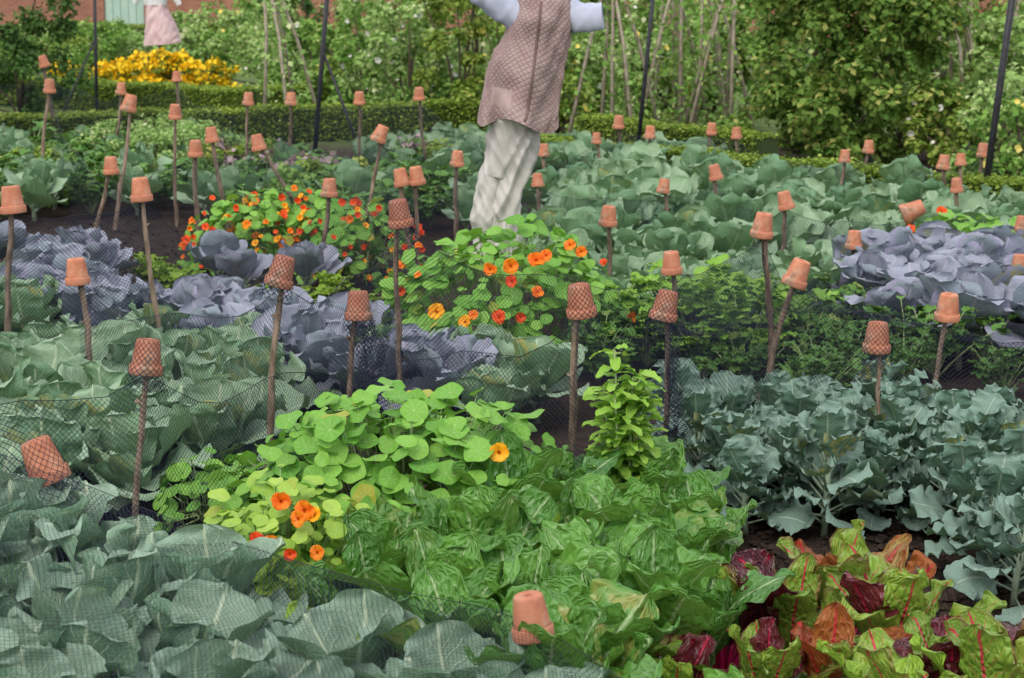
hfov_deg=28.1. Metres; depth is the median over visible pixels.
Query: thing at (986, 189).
cabbage plant
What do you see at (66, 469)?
terracotta pot
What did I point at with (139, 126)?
herb bush
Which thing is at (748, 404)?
brassica plant
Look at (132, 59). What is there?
marigold clump
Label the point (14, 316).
cabbage plant
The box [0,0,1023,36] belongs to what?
brick wall
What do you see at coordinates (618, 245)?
brassica plant
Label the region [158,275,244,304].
red cabbage plant
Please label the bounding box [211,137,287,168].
leafy clump
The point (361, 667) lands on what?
cabbage plant
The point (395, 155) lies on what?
leafy green plant
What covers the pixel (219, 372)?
cabbage plant
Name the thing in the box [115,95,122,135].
wooden stake
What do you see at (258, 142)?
terracotta pot
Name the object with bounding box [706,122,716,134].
terracotta pot
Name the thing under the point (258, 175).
leafy green plant
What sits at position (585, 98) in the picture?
border plant
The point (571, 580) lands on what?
chard plant
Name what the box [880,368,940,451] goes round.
brassica plant
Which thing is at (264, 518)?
nasturtium plant
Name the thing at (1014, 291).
red cabbage plant
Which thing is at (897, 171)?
cabbage plant
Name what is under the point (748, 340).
celery plant
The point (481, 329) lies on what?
cabbage plant
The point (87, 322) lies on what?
wooden stake
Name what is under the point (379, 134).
terracotta pot
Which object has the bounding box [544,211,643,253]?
cabbage plant
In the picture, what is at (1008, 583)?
brassica plant
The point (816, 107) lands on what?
shrub
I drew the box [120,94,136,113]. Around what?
terracotta pot
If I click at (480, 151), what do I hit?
cabbage plant
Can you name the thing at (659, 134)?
cabbage plant
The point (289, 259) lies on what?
terracotta pot
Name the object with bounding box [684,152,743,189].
cabbage plant
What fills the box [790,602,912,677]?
chard plant
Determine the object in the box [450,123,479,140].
cabbage plant
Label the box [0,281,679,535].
garden netting
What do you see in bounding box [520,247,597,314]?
brassica plant
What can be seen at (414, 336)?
red cabbage plant
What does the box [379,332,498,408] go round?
red cabbage plant
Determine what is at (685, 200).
cabbage plant
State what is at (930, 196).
cabbage plant
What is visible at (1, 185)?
leafy green plant
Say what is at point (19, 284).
cabbage plant
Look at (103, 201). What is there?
wooden stake
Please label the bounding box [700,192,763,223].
cabbage plant
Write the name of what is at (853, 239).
terracotta pot
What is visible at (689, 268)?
brassica plant
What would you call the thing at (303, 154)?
leafy clump
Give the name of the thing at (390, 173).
leafy green plant
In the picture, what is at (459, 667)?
cabbage plant
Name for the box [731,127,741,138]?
terracotta pot
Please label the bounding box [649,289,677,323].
terracotta pot
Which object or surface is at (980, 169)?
wooden stake
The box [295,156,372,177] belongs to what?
leafy clump
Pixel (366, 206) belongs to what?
leafy green plant
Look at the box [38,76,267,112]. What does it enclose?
box hedge
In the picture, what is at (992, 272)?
red cabbage plant
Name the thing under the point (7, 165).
leafy green plant
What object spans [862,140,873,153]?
terracotta pot
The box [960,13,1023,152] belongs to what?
shrub
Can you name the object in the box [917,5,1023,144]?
shrub
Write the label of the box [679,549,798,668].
chard plant
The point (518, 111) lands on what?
scarecrow
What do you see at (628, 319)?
celery plant
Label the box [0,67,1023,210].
garden netting
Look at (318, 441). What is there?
nasturtium plant
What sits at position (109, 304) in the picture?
red cabbage plant
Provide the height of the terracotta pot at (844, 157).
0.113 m
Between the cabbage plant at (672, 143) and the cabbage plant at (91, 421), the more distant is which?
the cabbage plant at (672, 143)
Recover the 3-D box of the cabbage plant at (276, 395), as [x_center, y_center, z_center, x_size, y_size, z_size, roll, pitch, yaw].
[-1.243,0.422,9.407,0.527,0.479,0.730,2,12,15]
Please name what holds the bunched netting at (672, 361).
hanging from the wooden stake at (666, 355)
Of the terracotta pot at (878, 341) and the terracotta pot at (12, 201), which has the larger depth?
the terracotta pot at (12, 201)
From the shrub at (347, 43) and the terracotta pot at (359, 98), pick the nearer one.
the terracotta pot at (359, 98)
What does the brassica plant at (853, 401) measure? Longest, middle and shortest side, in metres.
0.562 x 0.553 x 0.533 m
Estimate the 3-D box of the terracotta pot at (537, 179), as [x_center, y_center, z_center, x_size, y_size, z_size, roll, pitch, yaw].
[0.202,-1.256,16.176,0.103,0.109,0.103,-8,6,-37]
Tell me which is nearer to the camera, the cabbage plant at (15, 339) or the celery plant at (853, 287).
the cabbage plant at (15, 339)
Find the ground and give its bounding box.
[0,37,1023,669]
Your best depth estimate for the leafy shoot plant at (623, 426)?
7.82 m
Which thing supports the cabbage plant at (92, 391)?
on the ground
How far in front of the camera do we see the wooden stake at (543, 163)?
18.68 m
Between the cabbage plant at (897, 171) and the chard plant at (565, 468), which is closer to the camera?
the chard plant at (565, 468)
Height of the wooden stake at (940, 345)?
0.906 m
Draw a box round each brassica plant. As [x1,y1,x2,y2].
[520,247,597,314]
[528,232,563,251]
[557,263,616,281]
[560,228,616,260]
[588,250,644,283]
[590,274,653,321]
[596,236,654,254]
[605,243,664,281]
[621,251,698,295]
[638,357,704,428]
[640,226,695,247]
[642,229,716,260]
[651,378,756,454]
[651,379,729,506]
[683,256,708,268]
[683,405,781,506]
[684,370,763,470]
[685,253,757,275]
[704,247,748,259]
[705,434,815,537]
[727,246,781,259]
[729,254,780,269]
[731,260,786,311]
[732,411,839,518]
[742,375,758,400]
[749,369,790,405]
[749,403,794,489]
[756,260,834,326]
[756,400,889,539]
[773,235,833,269]
[773,385,904,509]
[774,376,826,416]
[801,372,833,388]
[810,249,844,300]
[811,395,908,493]
[816,380,861,402]
[821,425,917,530]
[841,392,941,523]
[853,357,908,401]
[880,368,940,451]
[891,414,984,531]
[896,434,1019,549]
[904,388,976,500]
[905,389,1018,502]
[913,386,998,454]
[921,452,1023,602]
[943,486,1023,624]
[948,451,1023,567]
[971,418,1023,486]
[976,382,1023,422]
[1004,534,1023,587]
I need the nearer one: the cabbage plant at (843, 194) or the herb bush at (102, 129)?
the cabbage plant at (843, 194)
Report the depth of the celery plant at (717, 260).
12.04 m
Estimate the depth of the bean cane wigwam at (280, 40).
26.88 m
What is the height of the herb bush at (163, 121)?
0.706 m
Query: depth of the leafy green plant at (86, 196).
18.80 m
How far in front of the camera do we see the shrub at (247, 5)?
47.97 m
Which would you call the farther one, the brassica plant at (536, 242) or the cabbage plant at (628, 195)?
the cabbage plant at (628, 195)
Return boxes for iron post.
[62,0,97,112]
[313,0,355,156]
[637,0,654,140]
[984,0,1015,177]
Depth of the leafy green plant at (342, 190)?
17.53 m
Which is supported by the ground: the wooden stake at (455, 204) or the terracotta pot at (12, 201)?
the wooden stake at (455, 204)
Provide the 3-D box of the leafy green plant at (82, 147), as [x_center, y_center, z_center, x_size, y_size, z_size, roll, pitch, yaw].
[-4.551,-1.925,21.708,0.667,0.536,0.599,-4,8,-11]
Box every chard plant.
[284,530,478,617]
[325,525,527,603]
[327,494,448,585]
[356,562,507,656]
[383,578,661,677]
[399,533,621,622]
[406,475,599,561]
[425,429,625,501]
[453,563,679,677]
[490,475,625,564]
[536,518,653,577]
[541,442,678,491]
[554,472,739,548]
[586,435,730,499]
[586,632,744,677]
[587,525,795,657]
[590,630,736,677]
[615,498,743,563]
[617,548,748,666]
[645,616,845,677]
[660,469,756,528]
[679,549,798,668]
[730,548,871,648]
[776,519,937,645]
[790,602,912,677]
[815,627,967,677]
[822,544,1006,633]
[854,609,1023,677]
[909,607,1023,677]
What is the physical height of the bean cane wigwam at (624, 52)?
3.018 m
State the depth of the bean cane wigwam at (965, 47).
26.78 m
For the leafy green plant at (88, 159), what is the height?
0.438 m
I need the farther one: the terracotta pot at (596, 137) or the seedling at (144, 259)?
the terracotta pot at (596, 137)
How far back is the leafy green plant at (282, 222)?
17.05 m
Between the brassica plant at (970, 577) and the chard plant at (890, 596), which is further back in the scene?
the brassica plant at (970, 577)
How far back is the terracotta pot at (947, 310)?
9.56 m
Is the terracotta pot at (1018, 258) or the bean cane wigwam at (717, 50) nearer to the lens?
the terracotta pot at (1018, 258)
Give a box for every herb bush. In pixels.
[68,118,143,157]
[85,123,173,150]
[123,123,196,161]
[130,111,198,131]
[153,119,245,151]
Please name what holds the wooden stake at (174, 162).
on the ground
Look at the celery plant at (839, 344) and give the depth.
11.38 m
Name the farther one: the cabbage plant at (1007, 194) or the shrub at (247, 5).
the shrub at (247, 5)
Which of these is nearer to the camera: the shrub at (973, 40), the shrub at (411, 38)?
the shrub at (411, 38)
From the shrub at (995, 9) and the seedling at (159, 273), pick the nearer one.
the seedling at (159, 273)
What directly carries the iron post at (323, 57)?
on the ground
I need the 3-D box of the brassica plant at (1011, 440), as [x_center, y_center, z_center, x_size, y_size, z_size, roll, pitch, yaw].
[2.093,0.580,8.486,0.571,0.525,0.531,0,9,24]
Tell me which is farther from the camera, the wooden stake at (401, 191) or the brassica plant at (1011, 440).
the wooden stake at (401, 191)
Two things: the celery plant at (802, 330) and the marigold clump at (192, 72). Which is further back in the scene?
the marigold clump at (192, 72)
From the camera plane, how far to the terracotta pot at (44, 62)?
24.95 m
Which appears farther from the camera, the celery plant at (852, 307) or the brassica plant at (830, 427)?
the celery plant at (852, 307)
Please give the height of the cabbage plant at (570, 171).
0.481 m
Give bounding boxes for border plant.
[237,34,302,82]
[255,49,319,86]
[301,50,365,92]
[336,38,419,103]
[392,68,481,99]
[555,68,598,133]
[566,41,634,115]
[588,69,672,122]
[631,64,711,124]
[682,46,749,124]
[849,84,954,162]
[894,83,978,166]
[946,62,1023,176]
[950,90,1023,177]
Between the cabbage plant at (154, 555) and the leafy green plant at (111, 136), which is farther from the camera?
the leafy green plant at (111, 136)
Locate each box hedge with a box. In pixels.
[0,75,62,105]
[0,96,485,143]
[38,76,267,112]
[45,20,213,50]
[245,67,481,105]
[540,133,1023,196]
[575,113,783,155]
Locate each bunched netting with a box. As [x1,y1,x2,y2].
[351,320,390,414]
[656,319,687,437]
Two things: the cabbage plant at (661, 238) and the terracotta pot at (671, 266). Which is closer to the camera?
the terracotta pot at (671, 266)
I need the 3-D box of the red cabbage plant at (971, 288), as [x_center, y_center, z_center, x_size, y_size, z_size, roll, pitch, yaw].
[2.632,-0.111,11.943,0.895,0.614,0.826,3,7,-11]
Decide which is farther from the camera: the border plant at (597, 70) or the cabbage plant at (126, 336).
the border plant at (597, 70)
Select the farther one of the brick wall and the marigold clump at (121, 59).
the brick wall
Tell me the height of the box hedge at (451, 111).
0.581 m
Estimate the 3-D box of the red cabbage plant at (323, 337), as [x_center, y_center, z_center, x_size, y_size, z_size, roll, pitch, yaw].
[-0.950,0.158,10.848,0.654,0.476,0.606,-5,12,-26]
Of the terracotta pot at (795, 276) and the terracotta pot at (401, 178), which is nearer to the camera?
the terracotta pot at (795, 276)
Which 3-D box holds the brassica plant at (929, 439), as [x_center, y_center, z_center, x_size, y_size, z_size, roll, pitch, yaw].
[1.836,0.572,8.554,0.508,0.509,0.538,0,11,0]
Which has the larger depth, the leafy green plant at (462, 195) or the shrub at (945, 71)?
the shrub at (945, 71)
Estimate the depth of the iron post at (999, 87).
17.88 m
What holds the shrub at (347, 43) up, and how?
on the ground
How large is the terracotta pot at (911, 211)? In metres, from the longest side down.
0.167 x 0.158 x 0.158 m
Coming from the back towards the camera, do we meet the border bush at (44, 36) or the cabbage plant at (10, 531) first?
the border bush at (44, 36)
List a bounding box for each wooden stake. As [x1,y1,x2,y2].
[3,214,13,331]
[41,94,49,155]
[43,68,56,132]
[78,285,92,360]
[93,175,109,227]
[113,112,130,229]
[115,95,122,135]
[132,377,148,515]
[141,202,162,332]
[171,120,178,226]
[176,82,181,114]
[192,158,200,245]
[211,143,229,230]
[245,106,248,156]
[261,149,294,203]
[263,289,283,468]
[288,106,292,146]
[312,198,330,291]
[339,321,357,492]
[356,143,381,276]
[357,105,362,161]
[393,229,402,381]
[399,187,416,290]
[413,186,418,263]
[417,101,425,160]
[453,167,458,241]
[536,187,541,210]
[541,157,545,168]
[566,320,579,454]
[596,144,601,157]
[606,227,611,321]
[618,129,621,142]
[662,323,671,435]
[663,194,668,211]
[670,276,678,357]
[712,181,718,194]
[735,139,738,152]
[757,287,794,399]
[761,239,774,367]
[781,211,787,249]
[839,163,845,184]
[875,355,882,505]
[932,323,947,384]
[941,170,946,185]
[953,193,958,206]
[959,166,962,184]
[978,157,984,172]
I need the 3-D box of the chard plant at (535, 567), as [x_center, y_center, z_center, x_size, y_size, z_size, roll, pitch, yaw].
[0.010,0.929,6.370,0.737,0.531,0.654,9,14,41]
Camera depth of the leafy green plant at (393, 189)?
17.91 m
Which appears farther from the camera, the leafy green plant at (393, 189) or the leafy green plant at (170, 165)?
the leafy green plant at (170, 165)
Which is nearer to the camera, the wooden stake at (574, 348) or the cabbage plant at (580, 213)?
the wooden stake at (574, 348)
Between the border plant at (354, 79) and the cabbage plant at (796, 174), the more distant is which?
the border plant at (354, 79)
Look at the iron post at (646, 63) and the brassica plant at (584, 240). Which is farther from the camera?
the iron post at (646, 63)
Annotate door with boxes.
[104,0,144,24]
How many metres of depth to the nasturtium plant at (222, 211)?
15.46 m
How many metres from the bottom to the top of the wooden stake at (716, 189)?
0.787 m
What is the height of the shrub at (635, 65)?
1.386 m
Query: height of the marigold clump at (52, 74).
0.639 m
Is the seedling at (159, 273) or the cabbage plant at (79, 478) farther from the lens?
the seedling at (159, 273)
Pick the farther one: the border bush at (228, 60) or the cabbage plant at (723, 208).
the border bush at (228, 60)
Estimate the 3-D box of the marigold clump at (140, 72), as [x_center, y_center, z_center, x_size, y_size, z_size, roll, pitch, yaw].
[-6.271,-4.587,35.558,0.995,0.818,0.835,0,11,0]
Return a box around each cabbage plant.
[0,219,39,260]
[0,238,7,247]
[0,259,63,285]
[0,274,61,319]
[0,285,65,332]
[0,305,20,332]
[0,329,49,341]
[0,335,22,353]
[0,341,85,397]
[0,376,82,420]
[0,406,132,514]
[0,409,83,474]
[0,437,74,478]
[0,470,98,563]
[0,477,154,566]
[0,536,71,616]
[0,586,216,677]
[0,625,51,651]
[0,643,107,677]
[7,607,43,631]
[9,473,112,513]
[11,329,122,370]
[11,337,43,342]
[11,547,168,628]
[12,234,88,265]
[21,313,93,338]
[27,505,156,588]
[33,357,150,395]
[34,384,190,474]
[35,242,135,285]
[41,274,127,323]
[52,225,121,245]
[55,262,126,278]
[61,409,212,518]
[62,285,142,326]
[62,324,139,334]
[82,238,139,270]
[83,319,163,363]
[94,273,147,287]
[100,299,189,332]
[111,377,236,477]
[116,579,287,667]
[117,628,311,677]
[123,344,198,380]
[124,279,171,308]
[135,379,298,493]
[137,524,307,627]
[155,273,249,311]
[156,327,199,356]
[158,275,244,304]
[159,356,256,384]
[168,298,264,329]
[173,332,341,408]
[185,229,256,275]
[186,323,283,365]
[206,245,273,288]
[215,376,310,462]
[220,281,268,313]
[232,286,346,323]
[234,311,260,326]
[241,589,450,677]
[250,299,348,383]
[261,240,352,293]
[279,322,359,408]
[296,656,413,677]
[309,336,430,420]
[320,305,368,335]
[325,291,406,326]
[352,132,398,163]
[355,323,395,344]
[368,620,525,677]
[375,674,392,677]
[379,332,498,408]
[388,323,455,378]
[391,148,423,163]
[397,129,426,137]
[399,130,444,146]
[409,121,453,137]
[413,144,452,188]
[429,323,512,343]
[437,150,483,182]
[444,137,462,146]
[444,361,548,429]
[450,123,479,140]
[450,141,482,153]
[453,127,486,145]
[460,138,536,168]
[460,333,589,423]
[473,660,608,677]
[521,165,560,205]
[521,186,564,214]
[521,206,565,244]
[530,184,622,215]
[535,175,583,206]
[535,206,618,239]
[536,139,611,170]
[537,141,564,165]
[543,132,570,135]
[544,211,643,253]
[557,161,592,178]
[570,129,623,150]
[571,167,591,184]
[583,151,608,168]
[586,163,637,193]
[589,141,624,157]
[592,150,636,174]
[594,203,641,230]
[596,188,606,200]
[603,140,666,164]
[608,189,656,225]
[610,180,642,223]
[627,155,689,179]
[635,173,702,227]
[636,201,675,223]
[636,219,664,247]
[643,131,675,144]
[645,228,707,256]
[651,137,685,145]
[657,204,730,234]
[660,146,669,162]
[666,144,716,167]
[678,165,693,177]
[681,137,727,150]
[683,193,703,204]
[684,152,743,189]
[691,210,777,255]
[695,186,747,201]
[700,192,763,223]
[707,173,769,197]
[732,160,759,175]
[746,159,807,185]
[752,195,824,256]
[753,153,779,168]
[753,184,830,226]
[755,176,825,198]
[770,171,829,192]
[774,186,844,213]
[799,164,823,177]
[803,204,836,243]
[810,207,891,244]
[813,162,865,189]
[815,249,907,305]
[817,182,864,214]
[819,234,880,263]
[830,197,870,225]
[834,182,899,213]
[840,226,919,263]
[844,277,933,341]
[851,182,902,189]
[858,254,966,318]
[868,211,891,232]
[870,154,932,184]
[873,201,946,233]
[880,267,1023,369]
[889,178,944,202]
[895,199,907,210]
[907,225,954,257]
[912,231,1004,262]
[915,220,962,238]
[915,247,991,265]
[916,260,1023,354]
[922,185,986,202]
[922,192,989,229]
[944,224,1023,242]
[981,184,996,201]
[983,202,1023,223]
[984,183,1023,210]
[984,275,1023,348]
[998,234,1023,259]
[998,253,1016,272]
[999,215,1016,233]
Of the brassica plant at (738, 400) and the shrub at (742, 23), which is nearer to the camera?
the brassica plant at (738, 400)
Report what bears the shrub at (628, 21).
on the ground
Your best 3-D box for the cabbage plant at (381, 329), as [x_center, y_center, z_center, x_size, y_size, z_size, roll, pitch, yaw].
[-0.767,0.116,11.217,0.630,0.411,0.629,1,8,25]
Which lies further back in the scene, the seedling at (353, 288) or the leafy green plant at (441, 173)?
the leafy green plant at (441, 173)
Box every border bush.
[0,36,39,71]
[1,18,79,66]
[30,27,108,66]
[41,16,133,68]
[87,26,171,67]
[157,21,235,54]
[193,28,271,70]
[227,18,308,69]
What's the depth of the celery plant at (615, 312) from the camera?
12.10 m
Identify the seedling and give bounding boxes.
[126,251,170,281]
[141,258,179,287]
[152,262,206,289]
[301,270,354,297]
[303,284,331,304]
[350,287,386,301]
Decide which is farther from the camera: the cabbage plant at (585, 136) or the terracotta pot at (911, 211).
the cabbage plant at (585, 136)
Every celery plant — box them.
[567,310,643,383]
[586,289,642,338]
[599,272,757,357]
[600,284,648,333]
[608,292,691,369]
[613,253,731,321]
[636,281,763,363]
[652,315,753,379]
[662,275,761,313]
[671,266,789,367]
[690,260,841,355]
[695,282,809,372]
[695,331,791,381]
[720,312,762,368]
[754,283,797,353]
[764,299,859,356]
[771,283,839,328]
[774,321,835,369]
[775,340,863,387]
[786,332,868,385]
[797,272,860,317]
[805,313,900,383]
[811,294,872,337]
[837,282,874,338]
[854,320,935,379]
[863,295,964,367]
[887,304,924,334]
[891,304,1005,377]
[959,313,1023,365]
[966,338,1023,387]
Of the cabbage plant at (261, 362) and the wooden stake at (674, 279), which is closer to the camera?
the cabbage plant at (261, 362)
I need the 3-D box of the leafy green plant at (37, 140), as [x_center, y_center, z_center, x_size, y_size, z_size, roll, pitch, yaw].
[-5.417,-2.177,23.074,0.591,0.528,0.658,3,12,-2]
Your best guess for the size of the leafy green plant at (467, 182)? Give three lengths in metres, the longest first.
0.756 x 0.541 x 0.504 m
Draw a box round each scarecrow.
[132,0,181,49]
[470,0,603,277]
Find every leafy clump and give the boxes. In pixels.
[0,142,60,161]
[37,152,101,206]
[190,142,262,167]
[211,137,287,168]
[243,163,323,218]
[250,149,342,175]
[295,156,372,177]
[390,133,430,153]
[392,138,458,188]
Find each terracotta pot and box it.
[0,185,26,214]
[21,435,70,487]
[38,55,50,68]
[43,79,55,93]
[65,257,90,285]
[103,156,119,174]
[115,82,126,94]
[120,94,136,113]
[129,338,162,376]
[130,177,152,202]
[168,104,181,119]
[172,71,181,82]
[188,140,202,157]
[205,127,219,142]
[242,92,253,105]
[251,133,266,151]
[264,254,294,289]
[285,92,296,105]
[320,178,337,197]
[345,290,371,320]
[353,91,364,104]
[370,124,388,144]
[388,198,413,228]
[393,167,409,187]
[409,166,425,185]
[413,87,424,100]
[450,150,463,166]
[511,590,554,644]
[531,173,544,186]
[538,143,549,156]
[566,282,596,319]
[591,132,601,143]
[598,205,616,226]
[612,115,624,128]
[644,126,655,138]
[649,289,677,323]
[656,178,669,193]
[661,250,682,275]
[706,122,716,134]
[709,164,723,181]
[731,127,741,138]
[750,212,772,239]
[777,190,794,210]
[781,257,810,289]
[838,149,850,162]
[845,230,862,249]
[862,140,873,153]
[862,321,890,354]
[898,200,925,224]
[933,292,959,323]
[936,154,949,169]
[950,177,963,192]
[955,153,966,165]
[976,143,987,157]
[1012,254,1023,266]
[1013,215,1023,230]
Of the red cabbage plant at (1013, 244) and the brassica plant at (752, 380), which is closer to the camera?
the brassica plant at (752, 380)
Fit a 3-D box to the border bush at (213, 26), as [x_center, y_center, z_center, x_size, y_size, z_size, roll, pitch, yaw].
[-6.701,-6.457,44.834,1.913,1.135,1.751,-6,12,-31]
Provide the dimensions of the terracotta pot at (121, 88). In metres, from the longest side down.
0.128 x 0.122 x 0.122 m
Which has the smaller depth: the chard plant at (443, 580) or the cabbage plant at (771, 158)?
the chard plant at (443, 580)
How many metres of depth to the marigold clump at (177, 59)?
35.71 m
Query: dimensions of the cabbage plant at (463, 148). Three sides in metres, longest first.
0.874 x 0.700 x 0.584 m
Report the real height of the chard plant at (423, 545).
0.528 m
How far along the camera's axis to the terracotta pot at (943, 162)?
17.55 m
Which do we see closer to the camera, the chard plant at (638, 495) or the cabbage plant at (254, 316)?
the chard plant at (638, 495)
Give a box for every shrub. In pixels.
[0,0,94,113]
[162,9,245,67]
[200,0,304,57]
[204,1,307,84]
[251,0,365,58]
[263,23,349,83]
[294,0,431,104]
[319,0,469,71]
[351,0,468,102]
[399,0,499,67]
[408,0,505,104]
[448,8,502,74]
[561,32,625,133]
[562,0,642,112]
[575,0,717,52]
[592,30,671,106]
[648,15,707,108]
[666,0,799,61]
[683,12,767,125]
[694,0,823,94]
[705,0,979,162]
[735,1,879,70]
[873,0,983,77]
[878,8,983,123]
[894,0,986,99]
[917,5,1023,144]
[947,0,1022,72]
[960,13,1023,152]
[973,0,1021,97]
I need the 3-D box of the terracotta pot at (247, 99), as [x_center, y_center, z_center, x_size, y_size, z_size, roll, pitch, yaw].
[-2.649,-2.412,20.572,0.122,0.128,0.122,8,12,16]
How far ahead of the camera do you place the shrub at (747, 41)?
42.02 m
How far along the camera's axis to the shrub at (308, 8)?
45.74 m
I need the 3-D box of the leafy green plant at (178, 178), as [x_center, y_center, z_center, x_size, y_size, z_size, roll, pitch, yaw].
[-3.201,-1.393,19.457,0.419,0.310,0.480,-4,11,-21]
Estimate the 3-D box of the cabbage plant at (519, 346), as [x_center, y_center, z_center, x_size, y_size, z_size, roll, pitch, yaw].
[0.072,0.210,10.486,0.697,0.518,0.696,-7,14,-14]
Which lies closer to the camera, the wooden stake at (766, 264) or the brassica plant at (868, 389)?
the brassica plant at (868, 389)
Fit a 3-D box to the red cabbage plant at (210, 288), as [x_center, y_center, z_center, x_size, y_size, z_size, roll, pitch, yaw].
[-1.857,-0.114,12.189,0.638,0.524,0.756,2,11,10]
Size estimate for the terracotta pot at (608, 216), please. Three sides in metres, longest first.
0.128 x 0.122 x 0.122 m
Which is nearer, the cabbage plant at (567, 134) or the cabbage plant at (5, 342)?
the cabbage plant at (5, 342)
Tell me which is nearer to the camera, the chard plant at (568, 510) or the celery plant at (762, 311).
the chard plant at (568, 510)
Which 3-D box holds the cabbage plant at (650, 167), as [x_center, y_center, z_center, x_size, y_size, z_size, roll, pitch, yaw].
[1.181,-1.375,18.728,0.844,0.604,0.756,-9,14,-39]
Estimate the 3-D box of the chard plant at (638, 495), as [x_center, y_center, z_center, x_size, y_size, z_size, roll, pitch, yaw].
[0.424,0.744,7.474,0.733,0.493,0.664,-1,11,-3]
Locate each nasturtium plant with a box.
[153,447,259,534]
[177,184,303,275]
[203,464,369,607]
[204,377,557,606]
[226,185,349,256]
[263,187,389,275]
[296,197,427,289]
[373,213,637,372]
[907,206,1016,234]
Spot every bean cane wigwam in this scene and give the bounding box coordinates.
[246,0,326,104]
[559,0,636,133]
[581,0,669,122]
[623,0,699,123]
[641,0,722,126]
[666,0,752,125]
[682,0,759,132]
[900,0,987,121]
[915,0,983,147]
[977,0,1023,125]
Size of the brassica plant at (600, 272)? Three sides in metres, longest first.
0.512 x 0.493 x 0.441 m
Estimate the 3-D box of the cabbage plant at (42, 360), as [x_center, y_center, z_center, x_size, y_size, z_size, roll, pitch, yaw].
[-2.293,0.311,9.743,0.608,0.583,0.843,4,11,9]
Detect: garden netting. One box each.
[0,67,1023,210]
[0,169,458,340]
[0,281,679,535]
[0,433,619,677]
[50,94,922,272]
[77,198,673,489]
[666,289,1023,469]
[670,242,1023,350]
[672,239,856,382]
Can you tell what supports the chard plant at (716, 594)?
on the ground
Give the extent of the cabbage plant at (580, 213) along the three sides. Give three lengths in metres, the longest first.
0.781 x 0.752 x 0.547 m
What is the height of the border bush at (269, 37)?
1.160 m
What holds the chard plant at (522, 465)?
on the ground
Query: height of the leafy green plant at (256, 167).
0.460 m
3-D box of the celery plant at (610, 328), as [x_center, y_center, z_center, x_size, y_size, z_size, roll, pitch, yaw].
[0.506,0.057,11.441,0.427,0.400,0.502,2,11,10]
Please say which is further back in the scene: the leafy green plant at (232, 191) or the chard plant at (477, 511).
the leafy green plant at (232, 191)
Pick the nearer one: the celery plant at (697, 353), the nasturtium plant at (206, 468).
the nasturtium plant at (206, 468)
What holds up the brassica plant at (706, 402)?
on the ground
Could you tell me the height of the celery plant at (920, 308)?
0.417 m
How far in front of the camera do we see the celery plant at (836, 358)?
10.59 m
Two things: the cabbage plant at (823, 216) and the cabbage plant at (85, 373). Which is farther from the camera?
the cabbage plant at (823, 216)
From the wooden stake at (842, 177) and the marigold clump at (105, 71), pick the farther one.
the marigold clump at (105, 71)
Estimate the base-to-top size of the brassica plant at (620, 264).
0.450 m
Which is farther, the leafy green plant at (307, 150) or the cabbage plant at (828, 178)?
the leafy green plant at (307, 150)
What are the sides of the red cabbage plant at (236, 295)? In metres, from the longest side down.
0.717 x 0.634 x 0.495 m
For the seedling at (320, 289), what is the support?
on the ground
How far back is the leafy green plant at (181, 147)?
21.57 m
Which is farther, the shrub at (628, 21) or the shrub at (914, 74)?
the shrub at (628, 21)
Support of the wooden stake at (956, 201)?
on the ground
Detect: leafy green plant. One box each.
[0,123,7,132]
[0,126,29,159]
[0,153,21,174]
[0,153,35,173]
[0,171,21,190]
[0,175,7,194]
[2,161,68,220]
[5,138,40,155]
[7,149,32,160]
[8,156,44,173]
[15,121,52,145]
[33,138,76,147]
[33,139,79,152]
[45,157,95,209]
[46,127,75,143]
[46,146,67,156]
[50,133,114,157]
[53,169,117,215]
[65,124,90,142]
[72,155,108,174]
[73,152,120,187]
[85,145,148,179]
[94,162,171,208]
[102,134,131,150]
[104,162,163,215]
[112,130,158,159]
[116,141,186,175]
[152,168,181,202]
[157,152,212,174]
[158,135,205,158]
[158,174,188,204]
[163,157,212,182]
[168,168,216,216]
[185,159,252,174]
[186,117,225,135]
[189,165,268,204]
[218,133,238,153]
[218,182,262,222]
[220,165,266,181]
[232,155,268,172]
[235,185,313,232]
[242,161,279,174]
[256,172,286,191]
[259,199,309,231]
[267,164,306,177]
[271,139,323,153]
[271,141,312,162]
[288,179,352,204]
[293,164,337,185]
[300,145,337,158]
[313,160,385,178]
[315,159,386,194]
[319,180,387,214]
[332,195,384,233]
[359,178,428,225]
[362,187,411,221]
[370,149,398,168]
[374,181,428,208]
[378,166,398,187]
[380,151,425,168]
[387,160,453,191]
[404,186,452,226]
[423,166,472,202]
[439,185,474,229]
[444,171,478,194]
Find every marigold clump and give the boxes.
[42,62,79,76]
[54,64,93,76]
[89,60,133,81]
[103,57,141,81]
[120,50,161,76]
[121,51,171,82]
[149,47,200,80]
[164,49,205,78]
[178,55,229,87]
[200,62,241,87]
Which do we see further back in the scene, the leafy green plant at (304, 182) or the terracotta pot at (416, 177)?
the leafy green plant at (304, 182)
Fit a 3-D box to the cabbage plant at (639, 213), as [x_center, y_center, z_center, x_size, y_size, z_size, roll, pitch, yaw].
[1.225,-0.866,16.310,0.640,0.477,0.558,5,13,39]
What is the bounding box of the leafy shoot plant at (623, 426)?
[582,343,667,483]
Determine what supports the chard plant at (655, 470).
on the ground
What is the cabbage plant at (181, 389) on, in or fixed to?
on the ground
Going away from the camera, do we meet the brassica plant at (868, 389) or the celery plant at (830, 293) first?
the brassica plant at (868, 389)
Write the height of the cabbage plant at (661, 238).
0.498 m
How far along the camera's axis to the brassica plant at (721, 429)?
8.70 m
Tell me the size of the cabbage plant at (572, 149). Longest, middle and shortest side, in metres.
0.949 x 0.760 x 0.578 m
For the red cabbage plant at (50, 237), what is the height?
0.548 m
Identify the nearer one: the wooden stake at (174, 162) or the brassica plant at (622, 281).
the brassica plant at (622, 281)

